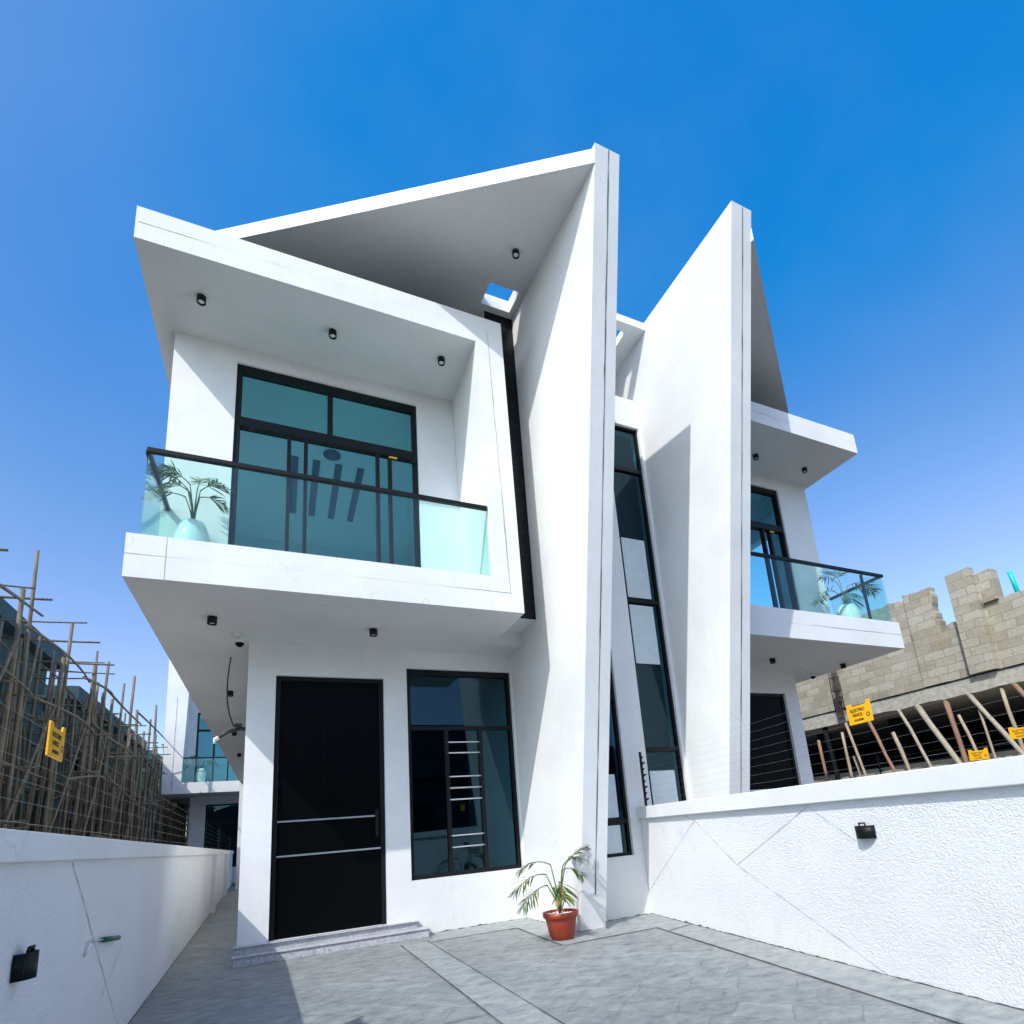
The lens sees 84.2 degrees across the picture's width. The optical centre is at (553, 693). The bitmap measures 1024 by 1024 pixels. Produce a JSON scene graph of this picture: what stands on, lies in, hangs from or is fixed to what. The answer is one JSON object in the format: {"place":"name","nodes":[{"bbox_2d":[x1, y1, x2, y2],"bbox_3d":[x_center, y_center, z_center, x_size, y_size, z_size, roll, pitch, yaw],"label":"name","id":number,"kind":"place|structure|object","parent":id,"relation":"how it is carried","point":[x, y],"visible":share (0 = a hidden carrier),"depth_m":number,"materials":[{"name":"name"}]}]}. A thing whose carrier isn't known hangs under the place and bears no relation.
{"place":"outdoors","nodes":[
{"label":"outdoors","id":0,"kind":"place"},
{"bbox_2d":[161,659,239,882],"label":"house","id":1,"kind":"structure","parent":0,"point":[212,800],"depth_m":21.63,"materials":[{"name":"white paint"}]},
{"bbox_2d":[184,754,219,781],"bbox_3d":[-13.238,2.798,21.213,1.219,1.143,0.807,2,-15,-26],"label":"potted palm","id":2,"kind":"object","parent":1,"relation":"on","point":[200,775],"visible":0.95,"depth_m":21.02,"materials":[{"name":"ceramic"}]},
{"bbox_2d":[194,713,238,781],"bbox_3d":[-12.818,2.143,22.280,2.200,2.810,0.070,2,-15,-26],"label":"window","id":3,"kind":"structure","parent":1,"relation":"in","point":[198,730],"depth_m":21.91,"materials":[{"name":"black metal"}]},
{"bbox_2d":[204,803,238,866],"bbox_3d":[-12.667,5.527,22.100,1.720,2.420,0.070,2,-15,-26],"label":"window","id":4,"kind":"structure","parent":1,"relation":"in","point":[224,817],"depth_m":22.04,"materials":[{"name":"black glass"}]},
{"bbox_2d":[0,0,1023,828],"label":"sky","id":5,"kind":"structure","parent":0,"point":[874,149],"materials":[{"name":"blue"}]},
{"bbox_2d":[129,886,1021,1023],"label":"driveway","id":6,"kind":"structure","parent":0,"point":[655,976],"depth_m":4.00,"materials":[{"name":"concrete"}]},
{"bbox_2d":[0,828,233,1023],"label":"boundary wall","id":7,"kind":"structure","parent":6,"relation":"on","point":[65,900],"depth_m":2.92,"materials":[{"name":"white paint"}]},
{"bbox_2d":[10,944,39,982],"bbox_3d":[-1.850,0.943,1.985,0.056,0.108,0.115,2,-15,-26],"label":"wall lamp","id":8,"kind":"object","parent":7,"relation":"attached to","point":[24,967],"visible":1,"depth_m":1.95,"materials":[{"name":"black metal"}]},
{"bbox_2d":[83,935,120,956],"bbox_3d":[-2.428,1.337,3.054,0.033,0.078,0.706,2,-15,-27],"label":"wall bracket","id":9,"kind":"object","parent":7,"relation":"attached to","point":[110,938],"depth_m":3.02,"materials":[{"name":"metal"}]},
{"bbox_2d":[0,702,230,849],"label":"electric fence","id":10,"kind":"object","parent":7,"relation":"on","point":[187,825],"visible":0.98,"depth_m":3.49,"materials":[{"name":"black metal"}]},
{"bbox_2d":[45,720,65,761],"bbox_3d":[-2.059,0.196,2.337,0.010,0.146,0.200,2,-15,-27],"label":"warning sign","id":11,"kind":"object","parent":10,"relation":"attached to","point":[55,743],"visible":1,"depth_m":2.31,"materials":[{"name":"yellow plastic"}]},
{"bbox_2d":[161,924,963,1023],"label":"paving joints","id":12,"kind":"object","parent":6,"relation":"on","point":[499,1021],"visible":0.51,"depth_m":3.88,"materials":[{"name":"grey concrete"}]},
{"bbox_2d":[404,913,1023,1023],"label":"paving border","id":13,"kind":"object","parent":6,"relation":"on","point":[500,1003],"visible":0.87,"depth_m":3.81,"materials":[{"name":"concrete"}]},
{"bbox_2d":[508,845,590,940],"bbox_3d":[0.011,1.924,5.449,0.940,0.860,0.586,2,-15,-26],"label":"potted palm","id":14,"kind":"object","parent":13,"relation":"on","point":[561,923],"visible":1,"depth_m":5.34,"materials":[{"name":"green plant"}]},
{"bbox_2d":[636,755,1023,1010],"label":"divider wall","id":15,"kind":"structure","parent":6,"relation":"on","point":[925,887],"depth_m":3.54,"materials":[{"name":"white paint"}]},
{"bbox_2d":[638,635,1021,805],"bbox_3d":[2.303,-0.053,2.629,0.036,0.640,8.705,-1,-14,-17],"label":"electric fence","id":16,"kind":"object","parent":15,"relation":"on","point":[642,777],"visible":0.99,"depth_m":4.10,"materials":[{"name":"black metal"}]},
{"bbox_2d":[846,699,873,725],"bbox_3d":[1.975,0.120,3.647,0.010,0.140,0.190,-1,-14,-17],"label":"warning sign","id":17,"kind":"object","parent":16,"relation":"attached to","point":[860,713],"visible":1,"depth_m":3.63,"materials":[{"name":"yellow plastic"}]},
{"bbox_2d":[854,822,876,838],"bbox_3d":[1.965,0.866,3.578,0.056,0.100,0.135,2,-15,-26],"label":"wall lamp","id":18,"kind":"object","parent":15,"relation":"attached to","point":[865,831],"visible":1,"depth_m":3.54,"materials":[{"name":"black metal"}]},
{"bbox_2d":[817,740,1019,779],"bbox_3d":[6.457,1.004,8.585,0.036,0.620,14.000,2,-15,-26],"label":"electric fence","id":19,"kind":"object","parent":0,"point":[879,766],"visible":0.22,"depth_m":9.97,"materials":[{"name":"black metal"}]},
{"bbox_2d":[968,748,989,760],"bbox_3d":[6.426,0.917,8.537,0.010,0.169,0.273,2,-15,-26],"label":"warning sign","id":20,"kind":"object","parent":19,"relation":"attached to","point":[979,755],"visible":1,"depth_m":8.53,"materials":[{"name":"yellow plastic"}]},
{"bbox_2d":[1008,727,1023,739],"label":"warning sign","id":21,"kind":"object","parent":19,"relation":"attached to","point":[1016,733],"visible":0.99,"depth_m":8.10,"materials":[{"name":"yellow plastic"}]},
{"label":"ground","id":22,"kind":"structure","parent":0,"visible":0},
{"bbox_2d":[0,598,65,829],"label":"concrete shell","id":23,"kind":"object","parent":22,"relation":"on","point":[8,611],"visible":0.29,"depth_m":12.82,"materials":[{"name":"grey paint"}]},
{"bbox_2d":[0,548,114,837],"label":"bamboo scaffold","id":24,"kind":"object","parent":22,"relation":"on","point":[7,760],"visible":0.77,"depth_m":10.95,"materials":[{"name":"brown wood"}]},
{"bbox_2d":[28,685,146,834],"bbox_3d":[-18.428,3.533,16.196,9.300,5.750,8.800,2,-15,-26],"label":"concrete shell","id":25,"kind":"object","parent":22,"relation":"on","point":[81,693],"visible":0.07,"depth_m":15.41,"materials":[{"name":"grey paint"}]},
{"bbox_2d":[43,676,172,843],"bbox_3d":[-13.113,3.032,17.203,1.748,6.311,9.370,2,-15,-26],"label":"bamboo scaffold","id":26,"kind":"object","parent":22,"relation":"on","point":[115,783],"visible":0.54,"depth_m":16.19,"materials":[{"name":"brown wood"}]},
{"bbox_2d":[138,751,169,842],"bbox_3d":[-23.160,6.397,26.165,9.300,5.550,12.000,2,-15,-26],"label":"concrete shell","id":27,"kind":"object","parent":22,"relation":"on","point":[150,757],"visible":0.02,"depth_m":24.41,"materials":[{"name":"grey paint"}]},
{"bbox_2d":[141,757,189,845],"bbox_3d":[-16.842,5.613,25.206,1.746,5.590,10.220,2,-15,-26],"label":"bamboo scaffold","id":28,"kind":"object","parent":22,"relation":"on","point":[177,824],"visible":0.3,"depth_m":23.15,"materials":[{"name":"brown wood"}]},
{"bbox_2d":[122,143,904,968],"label":"duplex house","id":29,"kind":"structure","parent":22,"relation":"on","point":[454,617],"depth_m":6.67,"materials":[{"name":"white paint"}]},
{"bbox_2d":[140,460,234,541],"bbox_3d":[-3.563,-1.748,5.497,0.760,1.144,0.565,4,-16,-34],"label":"potted palm","id":30,"kind":"object","parent":29,"relation":"on","point":[192,528],"visible":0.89,"depth_m":5.46,"materials":[{"name":"ceramic"}]},
{"bbox_2d":[228,364,420,566],"bbox_3d":[-2.642,-2.430,6.715,2.060,2.858,0.120,2,-15,-26],"label":"balcony door","id":31,"kind":"structure","parent":29,"relation":"in","point":[307,437],"depth_m":6.84,"materials":[{"name":"black metal"}]},
{"bbox_2d":[268,676,386,940],"bbox_3d":[-2.509,1.180,6.353,1.170,2.809,0.135,2,-15,-26],"label":"door","id":32,"kind":"structure","parent":29,"relation":"in","point":[328,868],"depth_m":6.30,"materials":[{"name":"black metal"}]},
{"bbox_2d":[406,669,521,880],"bbox_3d":[-1.136,0.940,7.083,1.375,2.538,0.070,2,-15,-26],"label":"window","id":33,"kind":"structure","parent":29,"relation":"in","point":[464,819],"depth_m":7.06,"materials":[{"name":"black glass"}]},
{"bbox_2d":[607,660,631,857],"bbox_3d":[0.411,-1.008,7.148,0.540,5.945,0.062,2,-15,-26],"label":"stair window","id":34,"kind":"structure","parent":29,"relation":"in","point":[618,833],"depth_m":6.68,"materials":[{"name":"glass"}]},
{"bbox_2d":[613,425,686,804],"bbox_3d":[1.205,-0.959,7.520,0.555,6.004,0.062,2,-15,-26],"label":"stair window","id":35,"kind":"structure","parent":29,"relation":"in","point":[660,734],"depth_m":7.50,"materials":[{"name":"black glass"}]},
{"bbox_2d":[750,693,798,791],"bbox_3d":[3.530,1.350,9.238,1.200,2.789,0.135,2,-15,-26],"label":"door","id":36,"kind":"structure","parent":29,"relation":"in","point":[769,707],"depth_m":9.41,"materials":[{"name":"black metal"}]},
{"bbox_2d":[750,485,798,609],"bbox_3d":[3.279,-2.317,9.559,1.950,2.868,0.120,2,-15,-26],"label":"balcony door","id":37,"kind":"structure","parent":29,"relation":"in","point":[777,529],"depth_m":9.88,"materials":[{"name":"black metal"}]},
{"bbox_2d":[810,570,882,617],"bbox_3d":[4.769,-1.627,9.350,1.402,1.197,0.839,-4,-13,-6],"label":"potted palm","id":38,"kind":"object","parent":29,"relation":"on","point":[849,609],"visible":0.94,"depth_m":9.25,"materials":[{"name":"ceramic"}]},
{"bbox_2d":[817,740,827,781],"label":"timber prop","id":39,"kind":"object","parent":22,"relation":"on","point":[822,758],"visible":0.46,"depth_m":16.71,"materials":[{"name":"brown wood"}]},
{"bbox_2d":[822,727,840,779],"bbox_3d":[8.281,2.556,16.412,0.157,3.285,0.467,-4,-13,-5],"label":"timber prop","id":40,"kind":"object","parent":22,"relation":"on","point":[831,753],"visible":0.46,"depth_m":16.63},
{"bbox_2d":[841,732,852,777],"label":"timber prop","id":41,"kind":"object","parent":22,"relation":"on","point":[846,754],"visible":0.46,"depth_m":16.06,"materials":[{"name":"beige wood"}]},
{"bbox_2d":[844,722,866,775],"bbox_3d":[8.587,2.324,15.482,0.089,3.254,0.741,-1,-14,-17],"label":"timber prop","id":42,"kind":"object","parent":22,"relation":"on","point":[855,749],"visible":0.46,"depth_m":15.80,"materials":[{"name":"beige wood"}]},
{"bbox_2d":[853,756,861,776],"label":"timber prop","id":43,"kind":"object","parent":22,"relation":"on","point":[857,766],"visible":0.31,"depth_m":16.10,"materials":[{"name":"beige wood"}]},
{"bbox_2d":[867,721,896,771],"bbox_3d":[8.856,2.085,14.565,0.105,3.275,1.432,-3,-13,-7],"label":"timber prop","id":44,"kind":"object","parent":22,"relation":"on","point":[876,735],"visible":0.38,"depth_m":15.05,"materials":[{"name":"brown wood"}]},
{"bbox_2d":[891,732,910,770],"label":"timber prop","id":45,"kind":"object","parent":22,"relation":"on","point":[901,750],"visible":0.39,"depth_m":14.52,"materials":[{"name":"beige wood"}]},
{"bbox_2d":[796,567,1023,782],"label":"block building","id":46,"kind":"structure","parent":22,"relation":"on","point":[930,637],"depth_m":14.79,"materials":[{"name":"concrete"}]},
{"bbox_2d":[828,671,845,718],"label":"rebar column","id":47,"kind":"structure","parent":46,"relation":"attached to","point":[837,702],"depth_m":16.23,"materials":[{"name":"metal"}]},
{"bbox_2d":[1007,571,1019,591],"bbox_3d":[10.315,-2.440,12.639,0.165,0.648,0.093,-4,-13,-5],"label":"pvc pipe","id":48,"kind":"object","parent":46,"relation":"attached to","point":[1013,581],"visible":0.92,"depth_m":12.63,"materials":[{"name":"teal plastic"}]},
{"bbox_2d":[897,709,932,767],"bbox_3d":[9.227,1.832,13.724,0.090,3.314,1.551,-4,-13,-4],"label":"timber prop","id":49,"kind":"object","parent":22,"relation":"on","point":[914,737],"visible":0.46,"depth_m":14.25,"materials":[{"name":"beige wood"}]},
{"bbox_2d":[914,704,961,763],"bbox_3d":[9.458,1.667,13.117,0.154,3.345,1.989,-4,-13,-5],"label":"timber prop","id":50,"kind":"object","parent":22,"relation":"on","point":[935,731],"visible":0.45,"depth_m":13.71,"materials":[{"name":"beige wood"}]},
{"bbox_2d":[942,699,968,762],"bbox_3d":[9.775,1.693,13.326,0.136,3.289,0.370,2,-15,-26],"label":"timber prop","id":51,"kind":"object","parent":22,"relation":"on","point":[946,703],"visible":0.46,"depth_m":13.56,"materials":[{"name":"brown wood"}]},
{"bbox_2d":[957,714,982,760],"bbox_3d":[9.866,1.797,12.847,0.084,2.859,0.799,-3,-13,-8],"label":"timber prop","id":52,"kind":"object","parent":22,"relation":"on","point":[967,732],"visible":0.31,"depth_m":13.27,"materials":[{"name":"beige wood"}]},
{"bbox_2d":[978,709,996,758],"bbox_3d":[10.000,1.715,12.602,0.070,2.874,0.344,-1,-14,-16],"label":"timber prop","id":53,"kind":"object","parent":22,"relation":"on","point":[987,734],"visible":0.4,"depth_m":12.86,"materials":[{"name":"beige wood"}]},
{"bbox_2d":[966,693,1023,754],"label":"timber prop","id":54,"kind":"object","parent":22,"relation":"on","point":[993,721],"visible":0.98,"depth_m":12.61,"materials":[{"name":"beige wood"}]},
{"bbox_2d":[999,686,1023,750],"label":"timber prop","id":55,"kind":"object","parent":22,"relation":"on","point":[1008,710],"visible":0.8,"depth_m":12.56,"materials":[{"name":"beige wood"}]},
{"bbox_2d":[1011,682,1023,697],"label":"timber prop","id":56,"kind":"object","parent":22,"relation":"on","point":[1018,688],"visible":0.94,"depth_m":12.35,"materials":[{"name":"brown wood"}]}
]}

